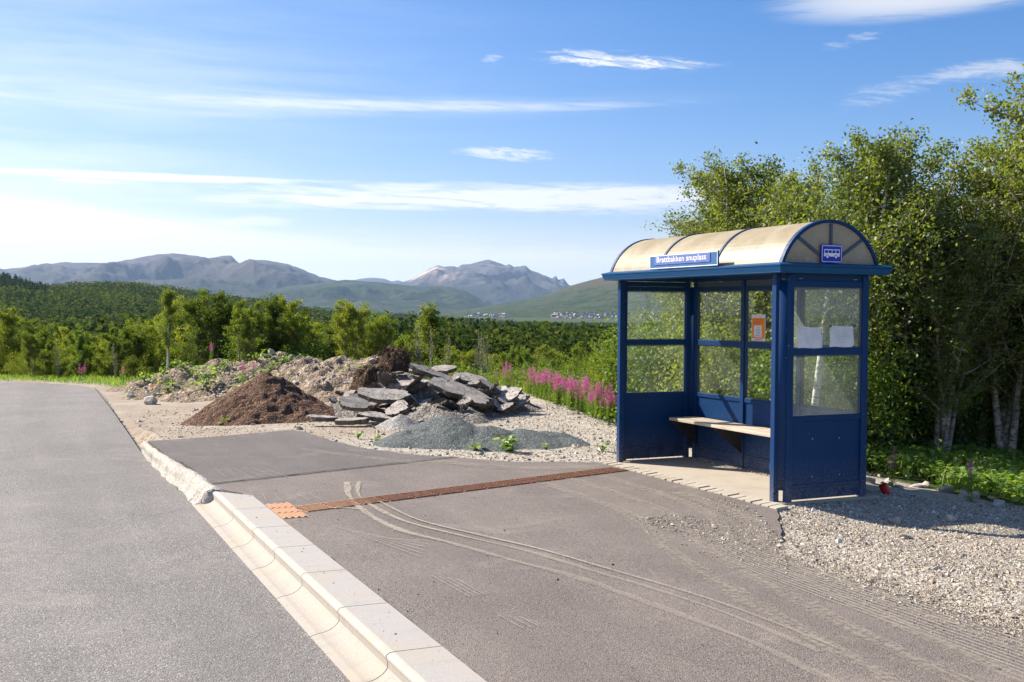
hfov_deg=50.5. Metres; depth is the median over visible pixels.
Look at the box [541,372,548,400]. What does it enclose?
fireweed
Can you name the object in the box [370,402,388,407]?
asphalt chunk
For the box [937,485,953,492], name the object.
rock
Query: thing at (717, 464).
gravel
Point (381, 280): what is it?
mountain
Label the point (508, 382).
grass
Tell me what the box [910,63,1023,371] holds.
birch tree
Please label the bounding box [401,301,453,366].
birch tree
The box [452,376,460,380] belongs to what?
asphalt chunk
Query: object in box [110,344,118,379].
dead sapling
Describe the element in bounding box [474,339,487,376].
dead sapling
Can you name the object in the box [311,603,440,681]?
kerb stone
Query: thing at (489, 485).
ribbed plate
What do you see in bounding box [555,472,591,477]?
ribbed plate
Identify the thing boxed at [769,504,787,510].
edging stone
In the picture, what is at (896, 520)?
rock
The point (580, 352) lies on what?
birch tree
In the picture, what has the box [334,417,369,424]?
asphalt chunk
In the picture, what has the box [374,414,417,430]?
gravel heap
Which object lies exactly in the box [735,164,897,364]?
birch tree
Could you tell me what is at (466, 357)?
birch tree
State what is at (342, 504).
ribbed plate
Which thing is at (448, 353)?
dead sapling
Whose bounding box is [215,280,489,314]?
fell hill
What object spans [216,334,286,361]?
bush
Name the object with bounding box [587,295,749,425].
bush
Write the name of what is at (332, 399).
asphalt chunk
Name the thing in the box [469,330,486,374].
dead sapling
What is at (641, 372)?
bush
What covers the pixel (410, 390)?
asphalt chunk
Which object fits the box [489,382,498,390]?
asphalt chunk
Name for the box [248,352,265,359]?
weed
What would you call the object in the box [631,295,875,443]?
bush
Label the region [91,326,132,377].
birch tree
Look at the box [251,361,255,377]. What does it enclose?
fireweed
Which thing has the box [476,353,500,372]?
birch tree
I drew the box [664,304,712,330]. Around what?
birch tree
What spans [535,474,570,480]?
ribbed plate
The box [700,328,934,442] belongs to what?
bush
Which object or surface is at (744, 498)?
edging stone
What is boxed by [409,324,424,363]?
dead sapling
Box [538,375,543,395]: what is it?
fireweed
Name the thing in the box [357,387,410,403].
asphalt chunk
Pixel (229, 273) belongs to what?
mountain
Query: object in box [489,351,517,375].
birch tree
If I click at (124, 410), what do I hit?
ground
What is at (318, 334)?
birch tree
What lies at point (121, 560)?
road
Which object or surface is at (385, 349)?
root tangle
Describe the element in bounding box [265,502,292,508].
ribbed plate
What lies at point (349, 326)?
birch tree
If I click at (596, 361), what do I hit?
birch tree
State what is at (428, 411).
debris mound
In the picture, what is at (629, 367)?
bush
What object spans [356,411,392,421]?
asphalt chunk
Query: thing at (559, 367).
bush
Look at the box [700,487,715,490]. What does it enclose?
edging stone
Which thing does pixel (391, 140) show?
sky
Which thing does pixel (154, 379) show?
weed
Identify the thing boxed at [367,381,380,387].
asphalt chunk
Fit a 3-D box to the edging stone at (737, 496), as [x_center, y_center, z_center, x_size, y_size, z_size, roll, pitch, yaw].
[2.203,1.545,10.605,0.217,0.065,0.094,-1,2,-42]
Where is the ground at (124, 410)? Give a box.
[0,314,1023,632]
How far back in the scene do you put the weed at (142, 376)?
25.51 m
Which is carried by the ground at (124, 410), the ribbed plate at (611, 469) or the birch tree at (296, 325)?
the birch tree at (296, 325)
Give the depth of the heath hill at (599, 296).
2996.07 m
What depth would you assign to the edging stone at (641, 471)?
12.16 m
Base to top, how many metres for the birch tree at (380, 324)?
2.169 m
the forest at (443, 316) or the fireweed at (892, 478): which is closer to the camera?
the fireweed at (892, 478)
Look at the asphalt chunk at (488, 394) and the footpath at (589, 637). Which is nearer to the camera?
the footpath at (589, 637)
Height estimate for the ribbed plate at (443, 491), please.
0.032 m
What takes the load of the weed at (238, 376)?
on the rubble mound at (322, 390)
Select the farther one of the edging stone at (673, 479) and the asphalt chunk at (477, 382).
the asphalt chunk at (477, 382)
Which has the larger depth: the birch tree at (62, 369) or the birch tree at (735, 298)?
the birch tree at (62, 369)
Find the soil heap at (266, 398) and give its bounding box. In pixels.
[180,372,335,425]
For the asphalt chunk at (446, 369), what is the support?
on the debris mound at (428, 411)
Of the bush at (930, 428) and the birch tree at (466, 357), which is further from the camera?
the birch tree at (466, 357)
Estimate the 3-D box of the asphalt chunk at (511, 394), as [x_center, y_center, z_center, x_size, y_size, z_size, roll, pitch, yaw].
[-0.068,0.954,19.275,0.551,0.057,0.438,-5,34,40]
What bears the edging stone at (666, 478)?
on the ground at (124, 410)
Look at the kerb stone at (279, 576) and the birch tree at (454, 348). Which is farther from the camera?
the birch tree at (454, 348)
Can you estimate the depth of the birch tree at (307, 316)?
40.36 m
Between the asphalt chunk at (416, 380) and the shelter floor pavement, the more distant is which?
the asphalt chunk at (416, 380)
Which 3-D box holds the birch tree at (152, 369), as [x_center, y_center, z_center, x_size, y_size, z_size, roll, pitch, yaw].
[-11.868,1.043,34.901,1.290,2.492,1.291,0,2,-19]
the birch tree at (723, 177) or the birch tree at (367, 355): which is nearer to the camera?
the birch tree at (723, 177)
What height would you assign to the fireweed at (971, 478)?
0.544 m
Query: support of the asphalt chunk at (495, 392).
on the asphalt chunk at (488, 394)
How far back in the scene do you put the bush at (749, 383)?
14.84 m
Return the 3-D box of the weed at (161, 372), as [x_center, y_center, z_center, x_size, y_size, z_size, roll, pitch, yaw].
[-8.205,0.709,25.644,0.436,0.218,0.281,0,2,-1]
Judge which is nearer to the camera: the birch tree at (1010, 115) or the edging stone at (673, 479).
the edging stone at (673, 479)
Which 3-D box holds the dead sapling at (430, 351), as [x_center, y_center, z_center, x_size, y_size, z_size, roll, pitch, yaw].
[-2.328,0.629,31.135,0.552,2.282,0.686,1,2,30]
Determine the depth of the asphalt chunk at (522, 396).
19.62 m
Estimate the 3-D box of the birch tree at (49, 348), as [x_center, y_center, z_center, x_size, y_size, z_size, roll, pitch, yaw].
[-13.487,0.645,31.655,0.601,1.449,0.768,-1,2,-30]
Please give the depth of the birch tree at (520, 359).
75.41 m
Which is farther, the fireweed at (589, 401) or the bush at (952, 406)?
the fireweed at (589, 401)
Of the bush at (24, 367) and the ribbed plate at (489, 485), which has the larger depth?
the bush at (24, 367)
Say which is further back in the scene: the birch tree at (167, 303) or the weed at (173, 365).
the birch tree at (167, 303)
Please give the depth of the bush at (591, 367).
30.57 m
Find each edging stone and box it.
[602,461,617,464]
[619,465,633,468]
[629,468,644,471]
[636,469,650,472]
[642,471,656,474]
[648,473,663,476]
[653,474,668,478]
[660,476,674,480]
[667,477,681,481]
[673,479,687,483]
[680,481,695,484]
[685,483,700,486]
[692,484,708,488]
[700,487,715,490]
[707,488,722,491]
[713,490,730,494]
[722,491,738,496]
[728,494,745,498]
[737,496,753,500]
[745,497,761,502]
[752,500,770,504]
[761,502,778,506]
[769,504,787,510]
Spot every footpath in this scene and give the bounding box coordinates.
[148,430,454,483]
[213,457,1023,681]
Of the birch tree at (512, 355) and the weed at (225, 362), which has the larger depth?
the birch tree at (512, 355)
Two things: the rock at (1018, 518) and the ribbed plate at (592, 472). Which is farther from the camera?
the ribbed plate at (592, 472)
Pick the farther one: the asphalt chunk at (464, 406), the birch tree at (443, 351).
the birch tree at (443, 351)
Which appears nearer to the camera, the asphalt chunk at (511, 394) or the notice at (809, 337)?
the notice at (809, 337)
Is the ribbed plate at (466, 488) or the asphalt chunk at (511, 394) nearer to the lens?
the ribbed plate at (466, 488)
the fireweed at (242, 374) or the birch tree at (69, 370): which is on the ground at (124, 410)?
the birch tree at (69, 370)
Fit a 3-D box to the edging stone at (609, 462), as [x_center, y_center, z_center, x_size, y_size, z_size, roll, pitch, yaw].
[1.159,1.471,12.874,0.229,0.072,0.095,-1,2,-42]
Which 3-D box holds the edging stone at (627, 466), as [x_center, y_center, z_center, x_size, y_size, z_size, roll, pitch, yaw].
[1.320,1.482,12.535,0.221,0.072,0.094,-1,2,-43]
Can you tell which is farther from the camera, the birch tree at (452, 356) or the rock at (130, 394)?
the birch tree at (452, 356)
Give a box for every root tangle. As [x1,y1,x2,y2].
[337,364,396,387]
[362,346,426,377]
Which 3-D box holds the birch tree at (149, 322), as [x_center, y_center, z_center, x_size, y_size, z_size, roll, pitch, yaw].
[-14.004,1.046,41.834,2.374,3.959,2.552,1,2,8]
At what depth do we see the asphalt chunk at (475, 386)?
18.97 m
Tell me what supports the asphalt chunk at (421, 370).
on the debris mound at (428, 411)
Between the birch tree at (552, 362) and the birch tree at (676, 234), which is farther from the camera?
the birch tree at (552, 362)
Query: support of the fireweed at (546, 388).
on the ground at (124, 410)
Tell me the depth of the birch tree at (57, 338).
81.13 m
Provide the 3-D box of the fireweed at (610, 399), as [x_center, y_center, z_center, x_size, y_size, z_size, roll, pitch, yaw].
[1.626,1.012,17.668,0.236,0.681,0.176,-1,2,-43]
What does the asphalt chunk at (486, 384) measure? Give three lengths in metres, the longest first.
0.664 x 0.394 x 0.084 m
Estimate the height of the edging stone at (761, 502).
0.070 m
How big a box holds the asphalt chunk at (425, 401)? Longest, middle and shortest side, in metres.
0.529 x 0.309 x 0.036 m
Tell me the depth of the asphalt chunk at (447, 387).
18.57 m
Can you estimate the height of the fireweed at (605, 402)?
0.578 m
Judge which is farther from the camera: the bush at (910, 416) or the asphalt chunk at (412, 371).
the asphalt chunk at (412, 371)
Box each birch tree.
[0,305,32,376]
[11,319,69,376]
[18,331,54,376]
[39,338,59,376]
[49,352,72,378]
[52,350,74,375]
[54,326,66,348]
[54,326,92,375]
[58,338,73,355]
[64,331,102,378]
[69,326,94,377]
[88,336,104,375]
[89,343,106,377]
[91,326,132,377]
[91,340,124,379]
[107,323,157,379]
[112,317,163,375]
[121,335,162,378]
[137,315,180,371]
[148,295,205,370]
[153,287,183,369]
[153,314,162,350]
[155,312,197,365]
[170,288,221,365]
[193,289,236,364]
[207,304,246,354]
[222,299,259,361]
[226,300,271,360]
[248,293,299,354]
[266,294,307,353]
[277,299,320,357]
[288,323,326,355]
[304,314,323,340]
[315,324,345,360]
[316,319,358,356]
[329,298,388,359]
[348,322,377,357]
[355,314,396,355]
[359,310,393,359]
[395,336,415,362]
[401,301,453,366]
[433,350,462,364]
[437,360,467,372]
[439,343,459,363]
[440,346,459,360]
[455,349,479,372]
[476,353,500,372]
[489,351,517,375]
[504,345,521,371]
[513,346,528,373]
[520,348,543,370]
[532,344,550,369]
[536,348,573,374]
[542,351,575,374]
[545,359,557,373]
[560,345,584,370]
[570,341,589,368]
[582,352,610,373]
[582,352,613,374]
[586,347,604,368]
[593,339,611,366]
[628,197,717,338]
[644,146,814,356]
[646,217,714,337]
[655,155,777,330]
[657,186,775,358]
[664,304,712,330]
[680,141,976,424]
[684,151,833,337]
[714,166,837,364]
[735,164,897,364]
[768,124,985,429]
[782,118,989,437]
[805,162,1015,454]
[885,125,1023,455]
[886,237,1023,450]
[892,162,1023,459]
[906,210,985,443]
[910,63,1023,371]
[963,136,1023,413]
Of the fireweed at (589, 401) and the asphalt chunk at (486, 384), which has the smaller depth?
the fireweed at (589, 401)
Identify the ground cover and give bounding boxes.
[866,436,1023,501]
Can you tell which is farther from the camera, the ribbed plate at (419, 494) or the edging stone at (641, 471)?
the edging stone at (641, 471)
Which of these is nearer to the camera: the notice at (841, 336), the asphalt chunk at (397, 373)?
the notice at (841, 336)
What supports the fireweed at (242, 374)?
on the rubble mound at (322, 390)
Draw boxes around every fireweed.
[209,342,213,359]
[241,361,246,383]
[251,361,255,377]
[529,371,531,391]
[536,371,541,397]
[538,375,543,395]
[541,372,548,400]
[544,369,549,397]
[546,374,551,402]
[553,372,562,404]
[555,383,558,404]
[560,375,566,406]
[566,375,576,410]
[566,377,573,409]
[567,383,573,409]
[572,377,578,409]
[574,388,577,409]
[578,380,582,407]
[583,377,590,412]
[585,391,588,411]
[587,387,591,416]
[587,390,595,415]
[592,387,598,418]
[594,380,603,418]
[600,383,606,418]
[603,384,613,421]
[603,387,607,419]
[606,396,609,420]
[607,391,616,419]
[885,447,901,487]
[964,459,976,501]
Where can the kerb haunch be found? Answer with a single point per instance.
(194, 487)
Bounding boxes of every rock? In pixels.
[127,392,133,397]
[144,396,157,404]
[866,477,875,483]
[888,516,901,524]
[893,484,903,488]
[899,533,910,537]
[909,483,928,487]
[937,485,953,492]
[944,514,956,521]
[959,490,967,496]
[966,491,980,498]
[993,499,1005,506]
[1014,515,1023,521]
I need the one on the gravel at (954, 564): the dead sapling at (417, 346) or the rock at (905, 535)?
the rock at (905, 535)
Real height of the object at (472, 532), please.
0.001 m
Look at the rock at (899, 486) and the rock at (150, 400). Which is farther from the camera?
the rock at (150, 400)
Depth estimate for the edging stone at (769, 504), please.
10.12 m
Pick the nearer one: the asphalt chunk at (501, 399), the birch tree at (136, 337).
the asphalt chunk at (501, 399)
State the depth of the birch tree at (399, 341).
36.41 m
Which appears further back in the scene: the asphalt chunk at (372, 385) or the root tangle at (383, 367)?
the root tangle at (383, 367)
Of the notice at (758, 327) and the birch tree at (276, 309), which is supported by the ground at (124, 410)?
the birch tree at (276, 309)
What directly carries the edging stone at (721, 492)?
on the ground at (124, 410)
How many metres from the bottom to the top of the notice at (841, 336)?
0.224 m
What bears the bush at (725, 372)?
on the ground at (124, 410)
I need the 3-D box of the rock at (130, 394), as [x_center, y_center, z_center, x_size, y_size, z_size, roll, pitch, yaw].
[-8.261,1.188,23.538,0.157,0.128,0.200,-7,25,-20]
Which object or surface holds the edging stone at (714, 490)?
on the ground at (124, 410)
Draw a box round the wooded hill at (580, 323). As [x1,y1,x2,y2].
[502,322,657,325]
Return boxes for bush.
[0,349,66,375]
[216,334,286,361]
[281,333,351,359]
[517,353,581,379]
[555,352,611,383]
[568,363,596,381]
[576,301,724,410]
[577,337,640,405]
[584,309,677,397]
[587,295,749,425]
[605,314,715,392]
[627,307,810,393]
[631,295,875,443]
[631,353,682,391]
[676,330,830,398]
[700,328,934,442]
[707,340,908,446]
[723,313,969,465]
[794,361,926,450]
[867,364,989,451]
[869,339,1015,454]
[873,324,1023,462]
[890,371,991,439]
[904,367,1022,450]
[917,391,1023,461]
[919,385,1023,455]
[920,352,1023,454]
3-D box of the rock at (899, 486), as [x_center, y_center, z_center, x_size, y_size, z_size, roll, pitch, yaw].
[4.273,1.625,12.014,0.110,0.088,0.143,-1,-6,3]
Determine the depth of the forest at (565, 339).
87.94 m
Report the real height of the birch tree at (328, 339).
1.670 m
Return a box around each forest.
[0,272,410,329]
[0,310,662,370]
[369,312,657,329]
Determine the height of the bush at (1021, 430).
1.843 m
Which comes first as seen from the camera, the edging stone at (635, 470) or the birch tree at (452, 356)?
the edging stone at (635, 470)
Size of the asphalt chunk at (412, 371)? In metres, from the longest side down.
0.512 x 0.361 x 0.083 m
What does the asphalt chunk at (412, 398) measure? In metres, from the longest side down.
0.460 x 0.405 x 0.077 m
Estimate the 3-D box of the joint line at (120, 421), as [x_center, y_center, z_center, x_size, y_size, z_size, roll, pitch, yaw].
[-7.606,1.321,20.660,0.043,0.001,12.802,0,2,-24]
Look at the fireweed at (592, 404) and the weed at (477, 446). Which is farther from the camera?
the fireweed at (592, 404)
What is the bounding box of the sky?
[0,0,1023,285]
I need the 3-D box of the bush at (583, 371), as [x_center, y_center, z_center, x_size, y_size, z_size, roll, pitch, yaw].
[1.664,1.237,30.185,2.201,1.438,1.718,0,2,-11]
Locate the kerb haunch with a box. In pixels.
[140,441,222,504]
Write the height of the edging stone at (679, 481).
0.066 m
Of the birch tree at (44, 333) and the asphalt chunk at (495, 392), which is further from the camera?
the birch tree at (44, 333)
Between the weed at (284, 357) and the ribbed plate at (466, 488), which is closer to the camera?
the ribbed plate at (466, 488)
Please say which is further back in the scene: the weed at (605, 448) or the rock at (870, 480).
the weed at (605, 448)
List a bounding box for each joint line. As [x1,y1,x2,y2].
[95,388,140,450]
[215,456,454,482]
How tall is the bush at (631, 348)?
2.248 m
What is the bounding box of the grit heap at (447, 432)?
[372,415,590,451]
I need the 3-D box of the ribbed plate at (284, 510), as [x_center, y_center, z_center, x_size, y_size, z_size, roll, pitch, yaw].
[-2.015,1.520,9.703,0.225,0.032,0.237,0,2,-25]
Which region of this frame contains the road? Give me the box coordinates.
[0,381,349,681]
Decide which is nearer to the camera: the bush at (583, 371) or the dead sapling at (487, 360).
the bush at (583, 371)
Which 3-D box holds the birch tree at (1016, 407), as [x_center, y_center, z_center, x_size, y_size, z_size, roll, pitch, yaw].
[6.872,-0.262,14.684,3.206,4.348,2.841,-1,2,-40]
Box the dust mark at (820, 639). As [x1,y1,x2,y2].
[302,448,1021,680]
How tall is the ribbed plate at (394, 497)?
0.032 m
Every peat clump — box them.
[349,365,382,392]
[378,345,411,372]
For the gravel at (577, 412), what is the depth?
16.51 m
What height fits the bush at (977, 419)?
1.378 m
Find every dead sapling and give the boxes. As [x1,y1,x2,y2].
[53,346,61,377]
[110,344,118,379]
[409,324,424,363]
[424,327,439,366]
[442,338,452,364]
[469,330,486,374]
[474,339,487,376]
[479,335,494,372]
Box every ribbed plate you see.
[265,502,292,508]
[271,507,301,513]
[277,511,308,518]
[293,503,335,511]
[321,500,361,508]
[347,497,389,504]
[375,493,414,501]
[400,490,438,497]
[425,487,462,494]
[448,485,485,491]
[471,482,507,488]
[493,479,530,485]
[514,477,551,482]
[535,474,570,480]
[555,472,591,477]
[575,469,608,475]
[594,467,628,472]
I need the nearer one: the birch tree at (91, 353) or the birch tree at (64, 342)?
the birch tree at (91, 353)
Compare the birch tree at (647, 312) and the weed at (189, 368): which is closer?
the birch tree at (647, 312)
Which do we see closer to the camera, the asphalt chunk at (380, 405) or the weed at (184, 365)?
the asphalt chunk at (380, 405)
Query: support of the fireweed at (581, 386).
on the ground at (124, 410)
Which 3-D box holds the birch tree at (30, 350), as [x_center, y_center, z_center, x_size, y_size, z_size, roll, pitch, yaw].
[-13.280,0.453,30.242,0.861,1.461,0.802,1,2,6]
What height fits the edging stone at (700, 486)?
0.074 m
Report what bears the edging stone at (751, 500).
on the ground at (124, 410)
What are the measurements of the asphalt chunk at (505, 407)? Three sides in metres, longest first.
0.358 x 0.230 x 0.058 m
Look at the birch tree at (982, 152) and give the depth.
15.18 m
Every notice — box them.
[751,314,765,340]
[798,327,821,347]
[829,325,855,347]
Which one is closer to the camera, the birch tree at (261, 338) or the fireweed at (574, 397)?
the fireweed at (574, 397)
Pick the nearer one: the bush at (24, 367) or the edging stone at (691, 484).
the edging stone at (691, 484)
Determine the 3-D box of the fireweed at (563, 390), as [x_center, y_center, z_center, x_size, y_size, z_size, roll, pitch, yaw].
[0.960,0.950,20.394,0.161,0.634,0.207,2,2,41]
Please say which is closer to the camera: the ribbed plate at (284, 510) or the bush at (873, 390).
the ribbed plate at (284, 510)
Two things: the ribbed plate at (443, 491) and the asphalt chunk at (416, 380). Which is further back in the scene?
the asphalt chunk at (416, 380)
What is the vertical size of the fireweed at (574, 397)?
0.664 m
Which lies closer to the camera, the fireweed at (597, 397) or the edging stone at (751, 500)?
the edging stone at (751, 500)
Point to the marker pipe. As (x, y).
(884, 488)
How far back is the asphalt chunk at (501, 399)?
19.04 m
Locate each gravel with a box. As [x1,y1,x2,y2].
[129,403,638,461]
[224,484,1002,681]
[623,514,1023,660]
[674,497,786,551]
[686,457,769,476]
[778,489,1023,632]
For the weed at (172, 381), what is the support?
on the rubble mound at (322, 390)
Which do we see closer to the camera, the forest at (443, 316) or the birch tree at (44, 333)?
the birch tree at (44, 333)
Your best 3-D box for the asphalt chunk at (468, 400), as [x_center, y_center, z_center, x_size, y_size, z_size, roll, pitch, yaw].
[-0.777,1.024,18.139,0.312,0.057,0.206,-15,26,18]
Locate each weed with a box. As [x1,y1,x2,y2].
[136,371,149,380]
[146,372,162,382]
[157,381,177,391]
[159,366,169,374]
[162,359,179,367]
[164,376,182,384]
[177,360,191,368]
[185,367,200,375]
[191,364,224,385]
[219,358,230,367]
[224,373,246,382]
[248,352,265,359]
[258,349,270,357]
[266,361,279,369]
[274,354,290,363]
[281,356,294,362]
[352,431,365,438]
[468,442,482,450]
[493,434,518,450]
[596,440,611,450]
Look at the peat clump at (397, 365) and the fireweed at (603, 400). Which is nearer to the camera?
the fireweed at (603, 400)
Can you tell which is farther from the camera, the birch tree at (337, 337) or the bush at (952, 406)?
the birch tree at (337, 337)
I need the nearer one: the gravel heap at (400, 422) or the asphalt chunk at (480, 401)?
the gravel heap at (400, 422)
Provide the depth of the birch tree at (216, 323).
31.39 m
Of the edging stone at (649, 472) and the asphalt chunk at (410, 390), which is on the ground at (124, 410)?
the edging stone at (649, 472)
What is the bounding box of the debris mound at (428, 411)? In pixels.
[329,372,540,424]
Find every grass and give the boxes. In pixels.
[0,373,145,389]
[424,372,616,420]
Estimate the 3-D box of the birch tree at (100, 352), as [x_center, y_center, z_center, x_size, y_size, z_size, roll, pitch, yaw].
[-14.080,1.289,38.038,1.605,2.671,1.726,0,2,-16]
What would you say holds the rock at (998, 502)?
on the gravel at (954, 564)
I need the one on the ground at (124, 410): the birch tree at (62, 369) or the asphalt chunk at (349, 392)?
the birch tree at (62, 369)
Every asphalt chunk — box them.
[306,414,338,421]
[329,396,336,403]
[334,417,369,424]
[339,396,371,411]
[343,390,356,395]
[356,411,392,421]
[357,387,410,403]
[365,404,379,411]
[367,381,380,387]
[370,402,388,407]
[377,371,397,386]
[385,400,409,416]
[389,379,429,388]
[391,371,403,374]
[398,387,415,393]
[404,376,422,389]
[408,392,418,403]
[409,363,458,381]
[409,368,429,373]
[412,398,432,410]
[428,377,491,400]
[430,398,445,404]
[432,365,456,373]
[441,400,459,410]
[452,372,487,384]
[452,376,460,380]
[457,397,473,407]
[460,404,468,408]
[462,395,488,406]
[466,384,479,388]
[468,380,481,384]
[475,400,493,411]
[478,379,500,391]
[478,388,493,396]
[481,389,488,394]
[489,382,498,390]
[489,391,500,393]
[490,397,500,410]
[496,386,522,401]
[497,396,513,403]
[497,402,514,412]
[510,399,529,410]
[513,394,526,400]
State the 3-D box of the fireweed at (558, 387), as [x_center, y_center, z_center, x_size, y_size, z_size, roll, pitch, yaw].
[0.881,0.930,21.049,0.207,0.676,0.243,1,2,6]
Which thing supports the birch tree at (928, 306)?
on the ground at (124, 410)
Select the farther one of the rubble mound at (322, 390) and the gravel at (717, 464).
the rubble mound at (322, 390)
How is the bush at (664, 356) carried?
on the ground at (124, 410)
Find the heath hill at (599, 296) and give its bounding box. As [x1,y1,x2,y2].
[436,277,675,318]
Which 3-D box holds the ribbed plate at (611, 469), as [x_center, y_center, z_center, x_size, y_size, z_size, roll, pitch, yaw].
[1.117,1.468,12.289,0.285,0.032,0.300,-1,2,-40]
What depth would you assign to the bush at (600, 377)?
18.48 m
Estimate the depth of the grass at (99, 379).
29.00 m
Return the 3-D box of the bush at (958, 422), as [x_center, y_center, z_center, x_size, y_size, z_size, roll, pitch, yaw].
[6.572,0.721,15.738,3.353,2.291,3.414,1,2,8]
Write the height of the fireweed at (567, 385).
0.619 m
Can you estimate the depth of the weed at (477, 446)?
14.03 m
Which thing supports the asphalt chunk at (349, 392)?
on the debris mound at (428, 411)
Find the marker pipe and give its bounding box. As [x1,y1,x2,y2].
[879,483,891,494]
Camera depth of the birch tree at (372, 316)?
32.07 m
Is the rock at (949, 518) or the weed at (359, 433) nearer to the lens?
the rock at (949, 518)
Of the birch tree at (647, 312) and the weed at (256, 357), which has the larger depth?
the weed at (256, 357)
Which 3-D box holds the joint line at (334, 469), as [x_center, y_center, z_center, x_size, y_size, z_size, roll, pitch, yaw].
[-1.882,1.430,12.191,3.232,0.001,0.028,-1,2,-42]
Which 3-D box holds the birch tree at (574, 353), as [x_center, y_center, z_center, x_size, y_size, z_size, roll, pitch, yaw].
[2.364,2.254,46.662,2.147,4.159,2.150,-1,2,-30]
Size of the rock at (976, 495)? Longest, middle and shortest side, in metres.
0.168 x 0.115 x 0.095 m
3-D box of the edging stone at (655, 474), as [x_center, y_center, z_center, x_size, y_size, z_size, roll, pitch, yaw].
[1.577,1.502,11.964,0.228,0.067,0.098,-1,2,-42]
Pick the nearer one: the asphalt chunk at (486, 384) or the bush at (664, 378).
the bush at (664, 378)
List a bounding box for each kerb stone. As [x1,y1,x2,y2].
[192,491,265,527]
[213,507,289,548]
[232,526,313,570]
[252,545,344,598]
[277,570,386,636]
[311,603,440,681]
[371,646,486,681]
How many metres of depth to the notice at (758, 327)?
12.22 m
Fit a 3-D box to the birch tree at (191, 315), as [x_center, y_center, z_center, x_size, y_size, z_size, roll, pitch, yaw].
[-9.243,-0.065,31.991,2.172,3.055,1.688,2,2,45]
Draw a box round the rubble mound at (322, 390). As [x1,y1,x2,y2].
[104,352,427,402]
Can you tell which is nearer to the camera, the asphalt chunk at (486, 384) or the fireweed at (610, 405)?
the fireweed at (610, 405)
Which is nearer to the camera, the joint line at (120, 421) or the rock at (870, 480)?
the rock at (870, 480)
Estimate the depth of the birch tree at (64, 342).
57.03 m
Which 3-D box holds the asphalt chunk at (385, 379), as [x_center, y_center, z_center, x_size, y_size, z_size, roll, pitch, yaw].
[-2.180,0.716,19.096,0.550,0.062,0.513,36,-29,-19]
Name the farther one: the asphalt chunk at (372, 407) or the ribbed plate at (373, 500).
the asphalt chunk at (372, 407)
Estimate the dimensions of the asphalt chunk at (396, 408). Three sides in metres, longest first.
0.423 x 0.385 x 0.077 m
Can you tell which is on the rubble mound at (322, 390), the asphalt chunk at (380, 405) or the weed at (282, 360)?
the weed at (282, 360)
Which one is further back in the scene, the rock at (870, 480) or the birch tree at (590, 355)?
the birch tree at (590, 355)
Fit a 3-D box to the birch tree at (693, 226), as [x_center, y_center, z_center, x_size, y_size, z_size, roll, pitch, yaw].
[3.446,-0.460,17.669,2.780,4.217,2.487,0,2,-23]
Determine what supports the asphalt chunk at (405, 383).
on the debris mound at (428, 411)
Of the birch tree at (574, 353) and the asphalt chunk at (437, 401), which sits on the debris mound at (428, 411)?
the asphalt chunk at (437, 401)
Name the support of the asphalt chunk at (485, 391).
on the debris mound at (428, 411)
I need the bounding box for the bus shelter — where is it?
[601,219,892,502]
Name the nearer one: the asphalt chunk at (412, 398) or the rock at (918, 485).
the rock at (918, 485)
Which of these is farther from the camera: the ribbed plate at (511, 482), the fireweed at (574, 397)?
the fireweed at (574, 397)
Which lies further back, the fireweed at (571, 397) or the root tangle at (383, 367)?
the root tangle at (383, 367)
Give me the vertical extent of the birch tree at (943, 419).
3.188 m
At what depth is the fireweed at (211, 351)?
26.02 m
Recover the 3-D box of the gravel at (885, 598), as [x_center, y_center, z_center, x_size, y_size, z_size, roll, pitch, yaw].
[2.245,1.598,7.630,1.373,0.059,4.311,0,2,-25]
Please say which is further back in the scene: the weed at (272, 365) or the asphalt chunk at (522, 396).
the weed at (272, 365)
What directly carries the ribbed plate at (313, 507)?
on the footpath at (589, 637)
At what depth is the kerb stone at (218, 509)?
10.19 m
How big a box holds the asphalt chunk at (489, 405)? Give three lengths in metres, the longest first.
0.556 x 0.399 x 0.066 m
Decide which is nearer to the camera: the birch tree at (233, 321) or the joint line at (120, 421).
the joint line at (120, 421)
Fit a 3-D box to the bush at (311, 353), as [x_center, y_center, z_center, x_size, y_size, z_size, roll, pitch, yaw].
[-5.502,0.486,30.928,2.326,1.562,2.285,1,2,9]
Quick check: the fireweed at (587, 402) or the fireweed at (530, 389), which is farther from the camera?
the fireweed at (530, 389)
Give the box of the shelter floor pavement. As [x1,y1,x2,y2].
[614,456,879,504]
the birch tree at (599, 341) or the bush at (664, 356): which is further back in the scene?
the birch tree at (599, 341)
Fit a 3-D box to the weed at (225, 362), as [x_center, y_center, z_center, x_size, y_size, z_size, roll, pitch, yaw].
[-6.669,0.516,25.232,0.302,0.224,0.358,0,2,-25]
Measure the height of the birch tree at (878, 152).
4.700 m
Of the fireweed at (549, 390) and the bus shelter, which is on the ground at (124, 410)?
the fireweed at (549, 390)
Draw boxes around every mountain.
[0,253,486,303]
[355,278,401,283]
[396,260,569,304]
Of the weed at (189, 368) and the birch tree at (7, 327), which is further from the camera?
the birch tree at (7, 327)

